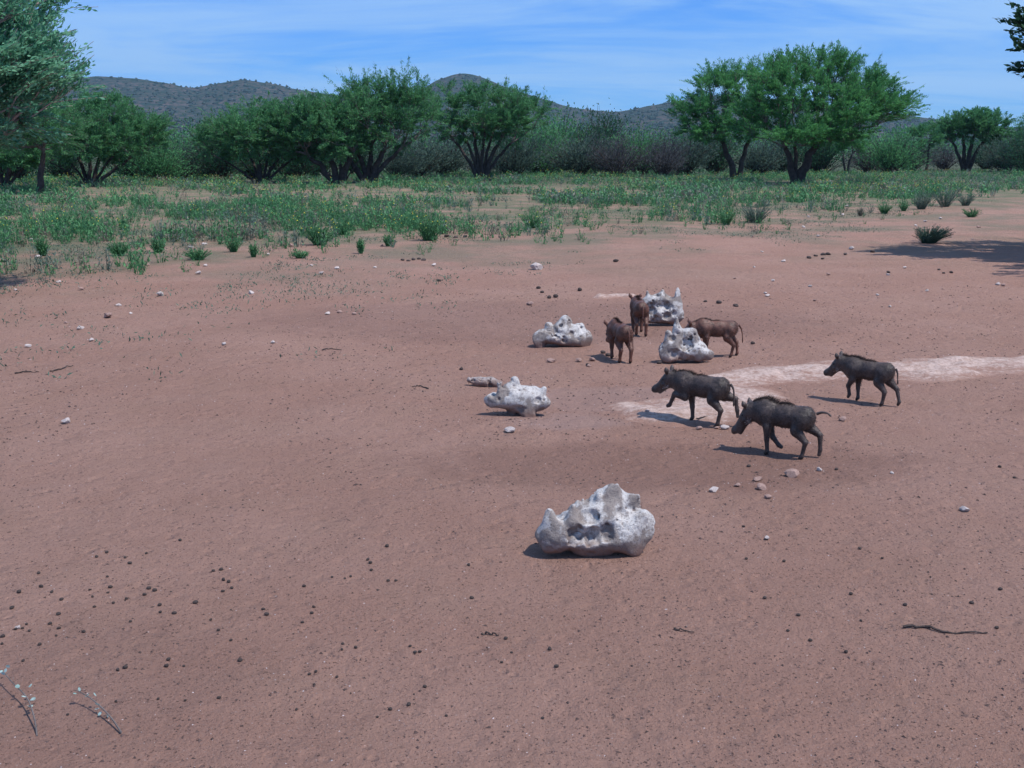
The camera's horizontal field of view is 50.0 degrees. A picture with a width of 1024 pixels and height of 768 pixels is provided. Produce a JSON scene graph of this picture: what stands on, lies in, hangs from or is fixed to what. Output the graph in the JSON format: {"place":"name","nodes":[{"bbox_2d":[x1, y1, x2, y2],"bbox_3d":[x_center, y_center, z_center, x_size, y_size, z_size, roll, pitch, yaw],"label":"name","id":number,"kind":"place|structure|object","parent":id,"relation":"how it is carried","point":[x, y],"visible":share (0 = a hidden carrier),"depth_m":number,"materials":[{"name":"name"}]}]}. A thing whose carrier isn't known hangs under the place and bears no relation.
{"place":"outdoors","nodes":[
{"label":"outdoors","id":0,"kind":"place"},
{"bbox_2d":[0,152,1023,767],"bbox_3d":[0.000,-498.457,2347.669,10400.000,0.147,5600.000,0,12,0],"label":"ground","id":1,"kind":"structure","parent":0,"point":[126,448],"depth_m":5.71,"materials":[{"name":"brown soil"}]},
{"bbox_2d":[0,665,37,735],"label":"thorn twig","id":2,"kind":"object","parent":1,"relation":"on","point":[18,686],"visible":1,"depth_m":3.63,"materials":[{"name":"wood"}]},
{"bbox_2d":[0,130,54,187],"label":"acacia tree","id":3,"kind":"object","parent":1,"relation":"on","point":[33,160],"visible":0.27,"depth_m":53.54,"materials":[{"name":"green plant"}]},
{"bbox_2d":[0,141,64,180],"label":"thorn bush","id":4,"kind":"object","parent":1,"relation":"on","point":[21,174],"visible":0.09,"depth_m":64.55,"materials":[{"name":"green plant"}]},
{"bbox_2d":[33,237,51,255],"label":"herb clump","id":5,"kind":"object","parent":1,"relation":"on","point":[41,247],"visible":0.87,"depth_m":19.08,"materials":[{"name":"green plant"}]},
{"bbox_2d":[0,87,90,193],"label":"acacia tree","id":6,"kind":"object","parent":1,"relation":"on","point":[33,141],"visible":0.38,"depth_m":45.71,"materials":[{"name":"green plant"}]},
{"bbox_2d":[0,0,106,152],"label":"acacia tree","id":7,"kind":"object","parent":1,"relation":"on","point":[33,52],"visible":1,"depth_m":13.47,"materials":[{"name":"green plant"}]},
{"bbox_2d":[37,139,107,179],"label":"thorn bush","id":8,"kind":"object","parent":1,"relation":"on","point":[57,169],"visible":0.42,"depth_m":68.22,"materials":[{"name":"green plant"}]},
{"bbox_2d":[73,687,121,732],"bbox_3d":[-1.337,1.052,3.570,0.297,0.066,0.040,10,16,39],"label":"thorn twig","id":9,"kind":"object","parent":1,"relation":"on","point":[112,719],"visible":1,"depth_m":3.56,"materials":[{"name":"wood"}]},
{"bbox_2d":[50,87,178,184],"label":"acacia tree","id":10,"kind":"object","parent":1,"relation":"on","point":[107,137],"visible":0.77,"depth_m":55.91,"materials":[{"name":"green plant"}]},
{"bbox_2d":[107,240,130,255],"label":"herb clump","id":11,"kind":"object","parent":1,"relation":"on","point":[114,250],"visible":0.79,"depth_m":19.09,"materials":[{"name":"green plant"}]},
{"bbox_2d":[95,109,179,179],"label":"thorn bush","id":12,"kind":"object","parent":1,"relation":"on","point":[124,170],"visible":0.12,"depth_m":67.07,"materials":[{"name":"green plant"}]},
{"bbox_2d":[105,136,200,180],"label":"thorn bush","id":13,"kind":"object","parent":1,"relation":"on","point":[154,167],"visible":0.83,"depth_m":64.20,"materials":[{"name":"green plant"}]},
{"bbox_2d":[150,239,166,252],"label":"herb clump","id":14,"kind":"object","parent":1,"relation":"on","point":[155,245],"visible":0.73,"depth_m":19.69,"materials":[{"name":"green plant"}]},
{"bbox_2d":[147,127,204,178],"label":"thorn bush","id":15,"kind":"object","parent":1,"relation":"on","point":[190,173],"visible":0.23,"depth_m":70.15,"materials":[{"name":"green plant"}]},
{"bbox_2d":[168,111,213,177],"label":"thorn bush","id":16,"kind":"object","parent":1,"relation":"on","point":[178,140],"visible":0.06,"depth_m":73.76,"materials":[{"name":"green plant"}]},
{"bbox_2d":[183,248,211,259],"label":"herb clump","id":17,"kind":"object","parent":1,"relation":"on","point":[199,254],"visible":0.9,"depth_m":18.29,"materials":[{"name":"green plant"}]},
{"bbox_2d":[171,111,256,178],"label":"thorn bush","id":18,"kind":"object","parent":1,"relation":"on","point":[220,170],"visible":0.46,"depth_m":68.10,"materials":[{"name":"green plant"}]},
{"bbox_2d":[224,236,241,251],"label":"herb clump","id":19,"kind":"object","parent":1,"relation":"on","point":[234,246],"visible":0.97,"depth_m":19.68,"materials":[{"name":"green plant"}]},
{"bbox_2d":[219,127,280,177],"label":"thorn bush","id":20,"kind":"object","parent":1,"relation":"on","point":[250,168],"visible":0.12,"depth_m":72.01,"materials":[{"name":"green plant"}]},
{"bbox_2d":[248,244,257,256],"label":"herb clump","id":21,"kind":"object","parent":1,"relation":"on","point":[253,251],"visible":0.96,"depth_m":18.77,"materials":[{"name":"green plant"}]},
{"bbox_2d":[183,90,329,182],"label":"acacia tree","id":22,"kind":"object","parent":1,"relation":"on","point":[233,140],"visible":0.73,"depth_m":60.30,"materials":[{"name":"green plant"}]},
{"bbox_2d":[247,140,337,178],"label":"thorn bush","id":23,"kind":"object","parent":1,"relation":"on","point":[298,168],"visible":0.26,"depth_m":70.34,"materials":[{"name":"green plant"}]},
{"bbox_2d":[291,250,309,258],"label":"herb clump","id":24,"kind":"object","parent":1,"relation":"on","point":[301,254],"visible":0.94,"depth_m":18.60,"materials":[{"name":"green plant"}]},
{"bbox_2d":[301,225,334,244],"bbox_3d":[-3.732,-2.851,21.129,0.706,0.407,0.639,0,12,0],"label":"herb clump","id":25,"kind":"object","parent":1,"relation":"on","point":[311,237],"visible":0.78,"depth_m":21.07,"materials":[{"name":"green plant"}]},
{"bbox_2d":[256,87,387,183],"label":"acacia tree","id":26,"kind":"object","parent":1,"relation":"on","point":[308,113],"visible":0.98,"depth_m":59.55,"materials":[{"name":"green plant"}]},
{"bbox_2d":[301,132,357,175],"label":"thorn bush","id":27,"kind":"object","parent":1,"relation":"on","point":[318,169],"visible":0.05,"depth_m":73.13,"materials":[{"name":"green plant"}]},
{"bbox_2d":[331,218,353,234],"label":"herb clump","id":28,"kind":"object","parent":1,"relation":"on","point":[342,226],"visible":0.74,"depth_m":23.64,"materials":[{"name":"green plant"}]},
{"bbox_2d":[327,129,387,175],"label":"thorn bush","id":29,"kind":"object","parent":1,"relation":"on","point":[355,162],"visible":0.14,"depth_m":75.80,"materials":[{"name":"green plant"}]},
{"bbox_2d":[356,238,364,253],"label":"herb clump","id":30,"kind":"object","parent":1,"relation":"on","point":[360,246],"visible":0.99,"depth_m":19.44,"materials":[{"name":"green plant"}]},
{"bbox_2d":[297,56,462,182],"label":"acacia tree","id":31,"kind":"object","parent":1,"relation":"on","point":[399,102],"visible":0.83,"depth_m":60.29,"materials":[{"name":"green plant"}]},
{"bbox_2d":[381,234,391,245],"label":"herb clump","id":32,"kind":"object","parent":1,"relation":"on","point":[385,239],"visible":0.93,"depth_m":20.94,"materials":[{"name":"green plant"}]},
{"bbox_2d":[361,140,431,178],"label":"thorn bush","id":33,"kind":"object","parent":1,"relation":"on","point":[397,163],"visible":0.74,"depth_m":70.04,"materials":[{"name":"green plant"}]},
{"bbox_2d":[383,131,459,176],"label":"thorn bush","id":34,"kind":"object","parent":1,"relation":"on","point":[434,161],"visible":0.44,"depth_m":73.95,"materials":[{"name":"green plant"}]},
{"bbox_2d":[411,211,444,240],"bbox_3d":[-1.698,-3.195,22.223,0.688,0.630,0.658,0,12,0],"label":"herb clump","id":35,"kind":"object","parent":1,"relation":"on","point":[425,234],"visible":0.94,"depth_m":22.18,"materials":[{"name":"green plant"}]},
{"bbox_2d":[411,129,485,175],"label":"thorn bush","id":36,"kind":"object","parent":1,"relation":"on","point":[457,156],"visible":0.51,"depth_m":76.78,"materials":[{"name":"green plant"}]},
{"bbox_2d":[457,140,496,174],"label":"thorn bush","id":37,"kind":"object","parent":1,"relation":"on","point":[473,151],"visible":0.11,"depth_m":80.02,"materials":[{"name":"green plant"}]},
{"bbox_2d":[467,377,502,386],"bbox_3d":[-0.212,-0.011,8.665,0.290,0.093,0.097,0,12,0],"label":"salt lick","id":38,"kind":"object","parent":1,"relation":"on","point":[484,381],"visible":0.95,"depth_m":8.63,"materials":[{"name":"stone"}]},
{"bbox_2d":[3,169,975,230],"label":"yellow flowers","id":39,"kind":"object","parent":1,"relation":"on","point":[463,177],"visible":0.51,"depth_m":48.93,"materials":[{"name":"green plant"}]},
{"bbox_2d":[424,74,563,178],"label":"acacia tree","id":40,"kind":"object","parent":1,"relation":"on","point":[517,107],"visible":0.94,"depth_m":66.58,"materials":[{"name":"green plant"}]},
{"bbox_2d":[0,200,988,381],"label":"ground cover","id":41,"kind":"object","parent":1,"relation":"on","point":[230,285],"visible":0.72,"depth_m":17.25,"materials":[{"name":"green plant"}]},
{"bbox_2d":[0,276,1019,767],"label":"quartz grit","id":42,"kind":"object","parent":1,"relation":"on","point":[456,624],"visible":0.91,"depth_m":5.48,"materials":[{"name":"stone"}]},
{"bbox_2d":[505,426,514,432],"bbox_3d":[-0.014,0.299,7.201,0.072,0.044,0.066,-1,12,-5],"label":"stone","id":43,"kind":"object","parent":1,"relation":"on","point":[509,429],"visible":1,"depth_m":7.18,"materials":[{"name":"stone"}]},
{"bbox_2d":[0,167,1023,274],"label":"green herbs","id":44,"kind":"object","parent":1,"relation":"on","point":[86,225],"visible":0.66,"depth_m":35.99,"materials":[{"name":"green plant"}]},
{"bbox_2d":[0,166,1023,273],"bbox_3d":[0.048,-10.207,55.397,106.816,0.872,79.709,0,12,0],"label":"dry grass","id":45,"kind":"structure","parent":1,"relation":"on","point":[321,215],"depth_m":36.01,"materials":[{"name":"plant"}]},
{"bbox_2d":[0,283,1023,767],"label":"soil crumbs","id":46,"kind":"object","parent":1,"relation":"on","point":[536,543],"visible":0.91,"depth_m":4.89,"materials":[{"name":"brown soil"}]},
{"bbox_2d":[484,376,550,417],"bbox_3d":[0.036,0.097,7.671,0.467,0.295,0.183,0,12,0],"label":"salt lick","id":47,"kind":"object","parent":1,"relation":"on","point":[513,396],"visible":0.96,"depth_m":7.62,"materials":[{"name":"stone"}]},
{"bbox_2d":[478,124,558,174],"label":"thorn bush","id":48,"kind":"object","parent":1,"relation":"on","point":[519,160],"visible":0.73,"depth_m":75.63,"materials":[{"name":"green plant"}]},
{"bbox_2d":[515,211,547,227],"bbox_3d":[0.462,-3.884,25.946,0.715,0.498,0.709,10,15,38],"label":"herb clump","id":49,"kind":"object","parent":1,"relation":"on","point":[531,221],"visible":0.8,"depth_m":25.89,"materials":[{"name":"green plant"}]},
{"bbox_2d":[47,121,1018,162],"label":"bushland","id":50,"kind":"structure","parent":1,"relation":"on","point":[952,146],"depth_m":132.41,"materials":[{"name":"plant"}]},
{"bbox_2d":[530,262,542,269],"bbox_3d":[0.375,-1.818,16.989,0.179,0.137,0.196,4,13,16],"label":"stone","id":51,"kind":"object","parent":1,"relation":"on","point":[536,266],"visible":0.99,"depth_m":16.92,"materials":[{"name":"stone"}]},
{"bbox_2d":[493,117,584,174],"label":"thorn bush","id":52,"kind":"object","parent":1,"relation":"on","point":[546,167],"visible":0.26,"depth_m":81.50,"materials":[{"name":"green plant"}]},
{"bbox_2d":[532,315,592,347],"bbox_3d":[0.483,-0.495,10.483,0.578,0.323,0.223,0,12,0],"label":"salt lick","id":53,"kind":"object","parent":1,"relation":"on","point":[563,330],"visible":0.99,"depth_m":10.42,"materials":[{"name":"stone"}]},
{"bbox_2d":[524,101,606,171],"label":"thorn bush","id":54,"kind":"object","parent":1,"relation":"on","point":[564,128],"visible":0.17,"depth_m":86.99,"materials":[{"name":"green plant"}]},
{"bbox_2d":[533,125,619,175],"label":"thorn bush","id":55,"kind":"object","parent":1,"relation":"on","point":[575,158],"visible":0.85,"depth_m":77.64,"materials":[{"name":"green plant"}]},
{"bbox_2d":[535,483,655,556],"bbox_3d":[0.376,0.617,4.987,0.546,0.339,0.232,0,12,0],"label":"salt lick","id":56,"kind":"object","parent":1,"relation":"on","point":[609,519],"visible":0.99,"depth_m":4.92,"materials":[{"name":"white stone"}]},
{"bbox_2d":[562,97,641,172],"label":"thorn bush","id":57,"kind":"object","parent":1,"relation":"on","point":[605,129],"visible":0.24,"depth_m":85.43,"materials":[{"name":"green plant"}]},
{"bbox_2d":[592,293,641,298],"bbox_3d":[1.390,-1.087,13.768,1.980,0.125,2.184,0,12,0],"label":"limestone crust","id":58,"kind":"object","parent":1,"relation":"on","point":[605,296],"visible":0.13,"depth_m":13.62},
{"bbox_2d":[604,317,633,362],"bbox_3d":[0.943,-0.407,9.742,0.180,0.388,0.567,-3,12,-14],"label":"warthog piglet","id":59,"kind":"object","parent":1,"relation":"on","point":[619,333],"visible":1,"depth_m":9.57},
{"bbox_2d":[579,125,660,175],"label":"thorn bush","id":60,"kind":"object","parent":1,"relation":"on","point":[618,162],"visible":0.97,"depth_m":76.26,"materials":[{"name":"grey plant"}]},
{"bbox_2d":[628,293,648,336],"bbox_3d":[1.278,-0.710,11.144,0.183,0.390,0.599,-1,12,-3],"label":"warthog piglet","id":61,"kind":"object","parent":1,"relation":"on","point":[639,308],"visible":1,"depth_m":10.94},
{"bbox_2d":[605,114,689,173],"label":"thorn bush","id":62,"kind":"object","parent":1,"relation":"on","point":[640,142],"visible":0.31,"depth_m":81.46,"materials":[{"name":"green plant"}]},
{"bbox_2d":[639,288,683,324],"bbox_3d":[1.543,-0.823,11.591,0.552,0.392,0.220,0,12,0],"label":"salt lick","id":63,"kind":"object","parent":1,"relation":"on","point":[664,308],"visible":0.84,"depth_m":11.53,"materials":[{"name":"stone"}]},
{"bbox_2d":[633,123,701,175],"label":"thorn bush","id":64,"kind":"object","parent":1,"relation":"on","point":[667,166],"visible":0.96,"depth_m":76.03,"materials":[{"name":"green plant"}]},
{"bbox_2d":[658,317,713,362],"bbox_3d":[1.523,-0.388,9.597,0.482,0.396,0.210,0,12,0],"label":"salt lick","id":65,"kind":"object","parent":1,"relation":"on","point":[679,342],"visible":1,"depth_m":9.55,"materials":[{"name":"stone"}]},
{"bbox_2d":[651,121,734,174],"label":"thorn bush","id":66,"kind":"object","parent":1,"relation":"on","point":[693,160],"visible":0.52,"depth_m":79.58,"materials":[{"name":"green plant"}]},
{"bbox_2d":[651,364,738,426],"bbox_3d":[1.238,0.081,7.445,0.628,0.378,0.176,7,14,30],"label":"warthog","id":67,"kind":"object","parent":1,"relation":"on","point":[686,385],"visible":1,"depth_m":7.38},
{"bbox_2d":[608,385,790,426],"bbox_3d":[1.495,0.194,7.861,2.190,0.122,2.496,0,12,0],"label":"limestone crust","id":68,"kind":"object","parent":1,"relation":"on","point":[677,413],"visible":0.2,"depth_m":7.75},
{"bbox_2d":[678,119,743,173],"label":"thorn bush","id":69,"kind":"object","parent":1,"relation":"on","point":[721,165],"visible":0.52,"depth_m":83.75,"materials":[{"name":"green plant"}]},
{"bbox_2d":[685,317,742,357],"bbox_3d":[1.784,-0.426,9.891,0.597,0.370,0.175,0,12,2],"label":"warthog piglet","id":70,"kind":"object","parent":1,"relation":"on","point":[708,328],"visible":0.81,"depth_m":9.82},
{"bbox_2d":[663,55,784,178],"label":"umbrella thorn","id":71,"kind":"object","parent":1,"relation":"on","point":[726,79],"visible":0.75,"depth_m":68.28,"materials":[{"name":"green plant"}]},
{"bbox_2d":[717,209,735,224],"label":"herb clump","id":72,"kind":"object","parent":1,"relation":"on","point":[727,220],"visible":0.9,"depth_m":27.56,"materials":[{"name":"green plant"}]},
{"bbox_2d":[738,201,771,222],"bbox_3d":[6.298,-4.426,28.304,0.911,0.576,0.945,0,12,0],"label":"herb clump","id":73,"kind":"object","parent":1,"relation":"on","point":[751,214],"visible":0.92,"depth_m":28.25,"materials":[{"name":"plant"}]},
{"bbox_2d":[720,135,799,174],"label":"thorn bush","id":74,"kind":"object","parent":1,"relation":"on","point":[760,157],"visible":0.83,"depth_m":81.58,"materials":[{"name":"green plant"}]},
{"bbox_2d":[757,483,766,489],"bbox_3d":[1.351,0.556,5.956,0.051,0.028,0.061,4,21,-7],"label":"stone","id":75,"kind":"object","parent":1,"relation":"on","point":[761,486],"visible":1,"depth_m":5.94,"materials":[{"name":"stone"}]},
{"bbox_2d":[742,131,804,172],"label":"thorn bush","id":76,"kind":"object","parent":1,"relation":"on","point":[781,167],"visible":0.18,"depth_m":85.73,"materials":[{"name":"green plant"}]},
{"bbox_2d":[731,395,830,459],"bbox_3d":[1.626,0.248,6.652,0.617,0.384,0.172,7,14,31],"label":"warthog","id":77,"kind":"object","parent":1,"relation":"on","point":[767,414],"visible":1,"depth_m":6.61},
{"bbox_2d":[784,468,798,477],"bbox_3d":[1.591,0.507,6.221,0.092,0.057,0.077,-11,17,-43],"label":"stone","id":78,"kind":"object","parent":1,"relation":"on","point":[792,473],"visible":1,"depth_m":6.20,"materials":[{"name":"stone"}]},
{"bbox_2d":[789,113,859,172],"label":"thorn bush","id":79,"kind":"object","parent":1,"relation":"on","point":[822,158],"visible":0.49,"depth_m":83.61,"materials":[{"name":"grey plant"}]},
{"bbox_2d":[721,39,930,183],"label":"umbrella thorn","id":80,"kind":"object","parent":1,"relation":"on","point":[873,100],"visible":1,"depth_m":57.03,"materials":[{"name":"green plant"}]},
{"bbox_2d":[832,135,870,174],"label":"acacia tree","id":81,"kind":"object","parent":1,"relation":"on","point":[855,145],"visible":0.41,"depth_m":81.94,"materials":[{"name":"green plant"}]},
{"bbox_2d":[823,351,900,405],"bbox_3d":[2.564,-0.044,8.056,0.573,0.368,0.164,9,15,35],"label":"warthog","id":82,"kind":"object","parent":1,"relation":"on","point":[857,369],"visible":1,"depth_m":7.99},
{"bbox_2d":[708,355,1023,385],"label":"limestone crust","id":83,"kind":"object","parent":1,"relation":"on","point":[931,370],"visible":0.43,"depth_m":9.05},
{"bbox_2d":[835,133,901,172],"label":"thorn bush","id":84,"kind":"object","parent":1,"relation":"on","point":[865,168],"visible":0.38,"depth_m":89.94,"materials":[{"name":"green plant"}]},
{"bbox_2d":[876,202,891,213],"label":"herb clump","id":85,"kind":"object","parent":1,"relation":"on","point":[883,209],"visible":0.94,"depth_m":31.56,"materials":[{"name":"green plant"}]},
{"bbox_2d":[854,123,935,172],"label":"thorn bush","id":86,"kind":"object","parent":1,"relation":"on","point":[886,157],"visible":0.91,"depth_m":85.40,"materials":[{"name":"green plant"}]},
{"bbox_2d":[897,199,909,210],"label":"herb clump","id":87,"kind":"object","parent":1,"relation":"on","point":[903,208],"visible":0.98,"depth_m":32.51,"materials":[{"name":"green plant"}]},
{"bbox_2d":[877,127,949,170],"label":"thorn bush","id":88,"kind":"object","parent":1,"relation":"on","point":[924,161],"visible":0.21,"depth_m":93.16,"materials":[{"name":"green plant"}]},
{"bbox_2d":[912,191,933,208],"bbox_3d":[12.438,-5.597,33.271,0.801,0.627,0.827,0,12,0],"label":"herb clump","id":89,"kind":"object","parent":1,"relation":"on","point":[922,201],"visible":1,"depth_m":33.22,"materials":[{"name":"plant"}]},
{"bbox_2d":[903,123,945,171],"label":"acacia tree","id":90,"kind":"object","parent":1,"relation":"on","point":[936,136],"visible":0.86,"depth_m":87.62,"materials":[{"name":"green plant"}]},
{"bbox_2d":[913,225,955,242],"bbox_3d":[8.446,-3.017,22.009,0.800,0.428,0.832,0,12,0],"label":"herb clump","id":91,"kind":"object","parent":1,"relation":"on","point":[935,235],"visible":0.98,"depth_m":21.91,"materials":[{"name":"green plant"}]},
{"bbox_2d":[903,624,987,633],"bbox_3d":[1.642,0.933,4.165,0.306,0.021,0.033,3,12,14],"label":"stick","id":92,"kind":"object","parent":1,"relation":"on","point":[923,626],"visible":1,"depth_m":4.16,"materials":[{"name":"wood"}]},
{"bbox_2d":[933,186,961,206],"bbox_3d":[13.643,-5.910,34.573,0.874,0.698,0.837,-9,15,-38],"label":"herb clump","id":93,"kind":"object","parent":1,"relation":"on","point":[945,201],"visible":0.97,"depth_m":34.52,"materials":[{"name":"plant"}]},
{"bbox_2d":[925,142,971,169],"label":"thorn bush","id":94,"kind":"object","parent":1,"relation":"on","point":[947,158],"visible":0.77,"depth_m":101.20,"materials":[{"name":"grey plant"}]},
{"bbox_2d":[959,506,969,511],"bbox_3d":[2.280,0.629,5.530,0.046,0.030,0.054,7,0,-18],"label":"stone","id":95,"kind":"object","parent":1,"relation":"on","point":[963,508],"visible":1,"depth_m":5.52,"materials":[{"name":"stone"}]},
{"bbox_2d":[957,190,977,205],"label":"herb clump","id":96,"kind":"object","parent":1,"relation":"on","point":[967,201],"visible":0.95,"depth_m":35.13,"materials":[{"name":"plant"}]},
{"bbox_2d":[925,106,1018,170],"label":"acacia tree","id":97,"kind":"object","parent":1,"relation":"on","point":[985,122],"visible":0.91,"depth_m":94.43,"materials":[{"name":"green plant"}]},
{"bbox_2d":[961,208,982,216],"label":"herb clump","id":98,"kind":"object","parent":1,"relation":"on","point":[972,212],"visible":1,"depth_m":29.84,"materials":[{"name":"green plant"}]},
{"bbox_2d":[954,139,1006,168],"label":"thorn bush","id":99,"kind":"object","parent":1,"relation":"on","point":[977,160],"visible":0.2,"depth_m":103.54,"materials":[{"name":"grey plant"}]},
{"bbox_2d":[965,132,1023,171],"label":"thorn bush","id":100,"kind":"object","parent":1,"relation":"on","point":[991,162],"visible":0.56,"depth_m":91.82,"materials":[{"name":"green plant"}]},
{"bbox_2d":[989,127,1023,172],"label":"thorn bush","id":101,"kind":"object","parent":1,"relation":"on","point":[1018,164],"visible":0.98,"depth_m":84.18,"materials":[{"name":"green plant"}]},
{"bbox_2d":[995,0,1023,78],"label":"acacia tree","id":102,"kind":"object","parent":1,"relation":"on","point":[1017,21],"visible":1,"depth_m":18.50,"materials":[{"name":"green plant"}]},
{"bbox_2d":[1002,113,1023,147],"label":"acacia tree","id":103,"kind":"object","parent":1,"relation":"on","point":[1019,127],"visible":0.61,"depth_m":89.55,"materials":[{"name":"green plant"}]},
{"bbox_2d":[6,0,1023,127],"label":"sky","id":104,"kind":"structure","parent":0,"point":[632,53],"materials":[{"name":"blue"}]},
{"bbox_2d":[43,73,1023,151],"bbox_3d":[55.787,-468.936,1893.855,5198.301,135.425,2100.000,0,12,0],"label":"hills","id":105,"kind":"structure","parent":0,"point":[180,104],"depth_m":1780.45,"materials":[{"name":"green plant"}]},
{"bbox_2d":[43,73,1022,150],"bbox_3d":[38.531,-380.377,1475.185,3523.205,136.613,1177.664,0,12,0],"label":"hill scrub","id":106,"kind":"object","parent":105,"relation":"on","point":[631,112],"visible":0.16,"depth_m":1711.19,"materials":[{"name":"green plant"}]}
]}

